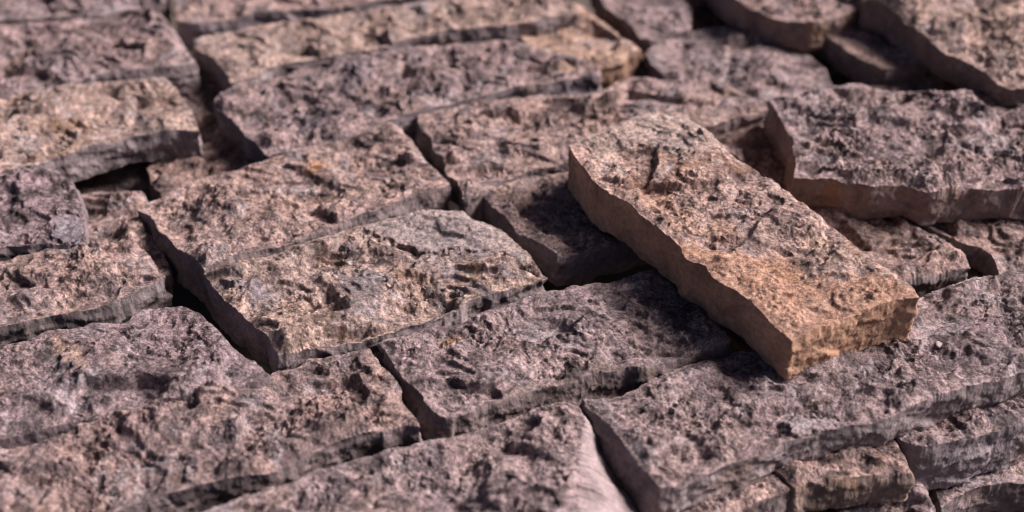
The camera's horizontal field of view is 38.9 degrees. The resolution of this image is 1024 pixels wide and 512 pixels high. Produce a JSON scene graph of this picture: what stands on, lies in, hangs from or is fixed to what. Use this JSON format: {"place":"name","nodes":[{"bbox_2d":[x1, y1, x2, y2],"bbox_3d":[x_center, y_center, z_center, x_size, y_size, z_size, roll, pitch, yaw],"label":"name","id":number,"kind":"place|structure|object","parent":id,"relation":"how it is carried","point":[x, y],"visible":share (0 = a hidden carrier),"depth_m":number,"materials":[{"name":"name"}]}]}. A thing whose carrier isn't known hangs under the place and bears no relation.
{"place":"outdoors","nodes":[
{"label":"outdoors","id":0,"kind":"place"},
{"bbox_2d":[160,0,1018,511],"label":"ground","id":1,"kind":"structure","parent":0,"point":[186,298],"depth_m":1.28,"materials":[{"name":"soil"}]},
{"bbox_2d":[0,0,171,24],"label":"building stone","id":2,"kind":"object","parent":1,"relation":"on","point":[20,11],"visible":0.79,"depth_m":1.41,"materials":[{"name":"grey stone"}]},
{"bbox_2d":[0,240,172,343],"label":"building stone","id":3,"kind":"object","parent":1,"relation":"on","point":[77,286],"visible":0.94,"depth_m":1.10,"materials":[{"name":"grey stone"}]},
{"bbox_2d":[0,7,200,98],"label":"building stone","id":4,"kind":"object","parent":1,"relation":"on","point":[145,44],"visible":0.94,"depth_m":1.32,"materials":[{"name":"grey stone"}]},
{"bbox_2d":[0,77,201,182],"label":"building stone","id":5,"kind":"object","parent":1,"relation":"on","point":[73,133],"visible":0.96,"depth_m":1.25,"materials":[{"name":"beige stone"}]},
{"bbox_2d":[73,160,160,201],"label":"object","id":6,"kind":"object","parent":1,"relation":"on","point":[130,177],"visible":0.23,"depth_m":1.27,"materials":[{"name":"black stone"}]},
{"bbox_2d":[147,143,255,199],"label":"building stone","id":7,"kind":"object","parent":6,"relation":"on","point":[166,177],"visible":0.44,"depth_m":1.25,"materials":[{"name":"grey stone"}]},
{"bbox_2d":[81,191,173,294],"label":"building stone","id":8,"kind":"object","parent":1,"relation":"on","point":[113,216],"visible":0.52,"depth_m":1.18,"materials":[{"name":"grey stone"}]},
{"bbox_2d":[0,166,89,260],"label":"building stone","id":9,"kind":"object","parent":8,"relation":"on","point":[41,208],"visible":0.95,"depth_m":1.16,"materials":[{"name":"grey stone"}]},
{"bbox_2d":[0,306,270,448],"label":"building stone","id":10,"kind":"object","parent":1,"relation":"on","point":[52,382],"visible":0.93,"depth_m":1.02,"materials":[{"name":"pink stone"}]},
{"bbox_2d":[180,81,222,118],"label":"building stone","id":11,"kind":"object","parent":1,"relation":"on","point":[201,101],"visible":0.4,"depth_m":1.33,"materials":[{"name":"stone"}]},
{"bbox_2d":[192,0,578,91],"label":"building stone","id":12,"kind":"object","parent":11,"relation":"on","point":[225,61],"visible":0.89,"depth_m":1.36,"materials":[{"name":"pink stone"}]},
{"bbox_2d":[0,348,422,511],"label":"building stone","id":13,"kind":"object","parent":1,"relation":"on","point":[209,444],"visible":0.98,"depth_m":0.98,"materials":[{"name":"grey stone"}]},
{"bbox_2d":[196,113,231,151],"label":"building stone","id":14,"kind":"object","parent":1,"relation":"on","point":[209,131],"visible":0.3,"depth_m":1.30,"materials":[{"name":"grey stone"}]},
{"bbox_2d":[138,122,451,303],"bbox_3d":[-0.179,-0.042,1.188,0.241,0.053,0.118,-19,44,-22],"label":"building stone","id":15,"kind":"object","parent":1,"relation":"on","point":[199,228],"visible":0.94,"depth_m":1.17,"materials":[{"name":"grey stone"}]},
{"bbox_2d":[173,0,425,50],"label":"building stone","id":16,"kind":"object","parent":1,"relation":"on","point":[195,19],"visible":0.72,"depth_m":1.40,"materials":[{"name":"grey stone"}]},
{"bbox_2d":[203,209,547,371],"bbox_3d":[-0.104,0.023,1.113,0.240,0.049,0.134,-18,43,-20],"label":"building stone","id":17,"kind":"object","parent":1,"relation":"on","point":[358,287],"visible":0.92,"depth_m":1.10,"materials":[{"name":"stone"}]},
{"bbox_2d":[214,40,600,161],"bbox_3d":[-0.095,-0.152,1.315,0.341,0.052,0.130,-16,43,-18],"label":"building stone","id":18,"kind":"object","parent":1,"relation":"on","point":[336,98],"visible":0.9,"depth_m":1.29,"materials":[{"name":"stone"}]},
{"bbox_2d":[204,400,638,511],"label":"building stone","id":19,"kind":"object","parent":1,"relation":"on","point":[547,458],"visible":1,"depth_m":0.96,"materials":[{"name":"grey stone"}]},
{"bbox_2d":[377,269,731,440],"bbox_3d":[0.030,0.071,1.062,0.250,0.042,0.111,-14,42,-16],"label":"building stone","id":20,"kind":"object","parent":1,"relation":"on","point":[575,343],"visible":0.91,"depth_m":1.05,"materials":[{"name":"grey stone"}]},
{"bbox_2d":[482,172,647,285],"bbox_3d":[0.073,-0.035,1.189,0.179,0.042,0.122,-14,42,-16],"label":"building stone","id":21,"kind":"object","parent":1,"relation":"on","point":[553,230],"visible":0.46,"depth_m":1.16,"materials":[{"name":"grey stone"}]},
{"bbox_2d":[519,3,643,89],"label":"building stone","id":22,"kind":"object","parent":1,"relation":"on","point":[609,52],"visible":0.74,"depth_m":1.36,"materials":[{"name":"brown stone"}]},
{"bbox_2d":[416,77,767,220],"bbox_3d":[0.063,-0.118,1.277,0.298,0.045,0.135,-18,43,-20],"label":"building stone","id":23,"kind":"object","parent":1,"relation":"on","point":[475,153],"visible":0.8,"depth_m":1.26,"materials":[{"name":"grey stone"}]},
{"bbox_2d":[590,0,693,66],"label":"building stone","id":24,"kind":"object","parent":1,"relation":"on","point":[643,26],"visible":0.85,"depth_m":1.39,"materials":[{"name":"grey stone"}]},
{"bbox_2d":[703,309,751,350],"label":"building stone","id":25,"kind":"object","parent":1,"relation":"on","point":[738,342],"visible":0.02,"depth_m":1.09,"materials":[{"name":"black stone"}]},
{"bbox_2d":[642,26,832,111],"bbox_3d":[0.211,-0.168,1.346,0.155,0.045,0.153,-12,41,-14],"label":"building stone","id":26,"kind":"object","parent":1,"relation":"on","point":[753,68],"visible":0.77,"depth_m":1.34,"materials":[{"name":"grey stone"}]},
{"bbox_2d":[683,473,791,511],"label":"building stone","id":27,"kind":"object","parent":1,"relation":"on","point":[770,492],"visible":0.54,"depth_m":0.99,"materials":[{"name":"stone"}]},
{"bbox_2d":[579,268,1023,511],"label":"building stone","id":28,"kind":"object","parent":27,"relation":"on","point":[683,438],"visible":0.89,"depth_m":1.01,"materials":[{"name":"grey stone"}]},
{"bbox_2d":[568,112,918,379],"bbox_3d":[0.165,-0.015,1.107,0.121,0.060,0.288,-25,46,-27],"label":"building stone","id":29,"kind":"object","parent":28,"relation":"on","point":[785,285],"visible":1,"depth_m":1.08,"materials":[{"name":"brown stone"}]},
{"bbox_2d":[935,341,941,347],"bbox_3d":[0.310,0.064,1.055,0.005,0.004,0.006,-15,48,-8],"label":"stone chip","id":30,"kind":"object","parent":28,"relation":"on","point":[938,344],"visible":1,"depth_m":1.05,"materials":[{"name":"white stone"}]},
{"bbox_2d":[715,124,785,189],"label":"building stone","id":31,"kind":"object","parent":1,"relation":"on","point":[752,147],"visible":0.13,"depth_m":1.25,"materials":[{"name":"grey stone"}]},
{"bbox_2d":[690,0,827,65],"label":"building stone","id":32,"kind":"object","parent":1,"relation":"on","point":[705,15],"visible":0.04,"depth_m":1.46,"materials":[{"name":"grey stone"}]},
{"bbox_2d":[707,0,855,51],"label":"building stone","id":33,"kind":"object","parent":32,"relation":"on","point":[805,25],"visible":0.99,"depth_m":1.36,"materials":[{"name":"grey stone"}]},
{"bbox_2d":[806,478,935,511],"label":"building stone","id":34,"kind":"object","parent":1,"relation":"on","point":[918,499],"visible":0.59,"depth_m":1.03,"materials":[{"name":"stone"}]},
{"bbox_2d":[772,439,914,511],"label":"building stone","id":35,"kind":"object","parent":34,"relation":"on","point":[846,477],"visible":0.83,"depth_m":1.00,"materials":[{"name":"stone"}]},
{"bbox_2d":[823,64,962,90],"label":"building stone","id":36,"kind":"object","parent":1,"relation":"on","point":[837,77],"visible":0.02,"depth_m":1.38,"materials":[{"name":"black stone"}]},
{"bbox_2d":[813,23,926,85],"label":"building stone","id":37,"kind":"object","parent":36,"relation":"on","point":[855,53],"visible":0.82,"depth_m":1.33,"materials":[{"name":"grey stone"}]},
{"bbox_2d":[855,0,1023,106],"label":"building stone","id":38,"kind":"object","parent":37,"relation":"on","point":[974,45],"visible":1,"depth_m":1.30,"materials":[{"name":"stone"}]},
{"bbox_2d":[869,79,935,91],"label":"building stone","id":39,"kind":"object","parent":36,"relation":"on","point":[918,85],"visible":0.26,"depth_m":1.31,"materials":[{"name":"grey stone"}]},
{"bbox_2d":[763,83,1023,225],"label":"building stone","id":40,"kind":"object","parent":1,"relation":"on","point":[920,158],"visible":0.98,"depth_m":1.19,"materials":[{"name":"grey stone"}]},
{"bbox_2d":[894,396,1023,490],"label":"building stone","id":41,"kind":"object","parent":1,"relation":"on","point":[958,448],"visible":0.69,"depth_m":1.04,"materials":[{"name":"grey stone"}]},
{"bbox_2d":[967,268,983,278],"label":"building stone","id":42,"kind":"object","parent":1,"relation":"on","point":[971,272],"visible":0.02,"depth_m":1.17,"materials":[{"name":"stone"}]},
{"bbox_2d":[813,207,969,297],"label":"building stone","id":43,"kind":"object","parent":42,"relation":"on","point":[922,263],"visible":0.55,"depth_m":1.16,"materials":[{"name":"grey stone"}]},
{"bbox_2d":[906,218,1023,275],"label":"building stone","id":44,"kind":"object","parent":42,"relation":"on","point":[991,247],"visible":0.59,"depth_m":1.16,"materials":[{"name":"grey stone"}]},
{"bbox_2d":[930,460,1023,511],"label":"building stone","id":45,"kind":"object","parent":1,"relation":"on","point":[1001,490],"visible":0.96,"depth_m":1.06,"materials":[{"name":"grey stone"}]}
]}

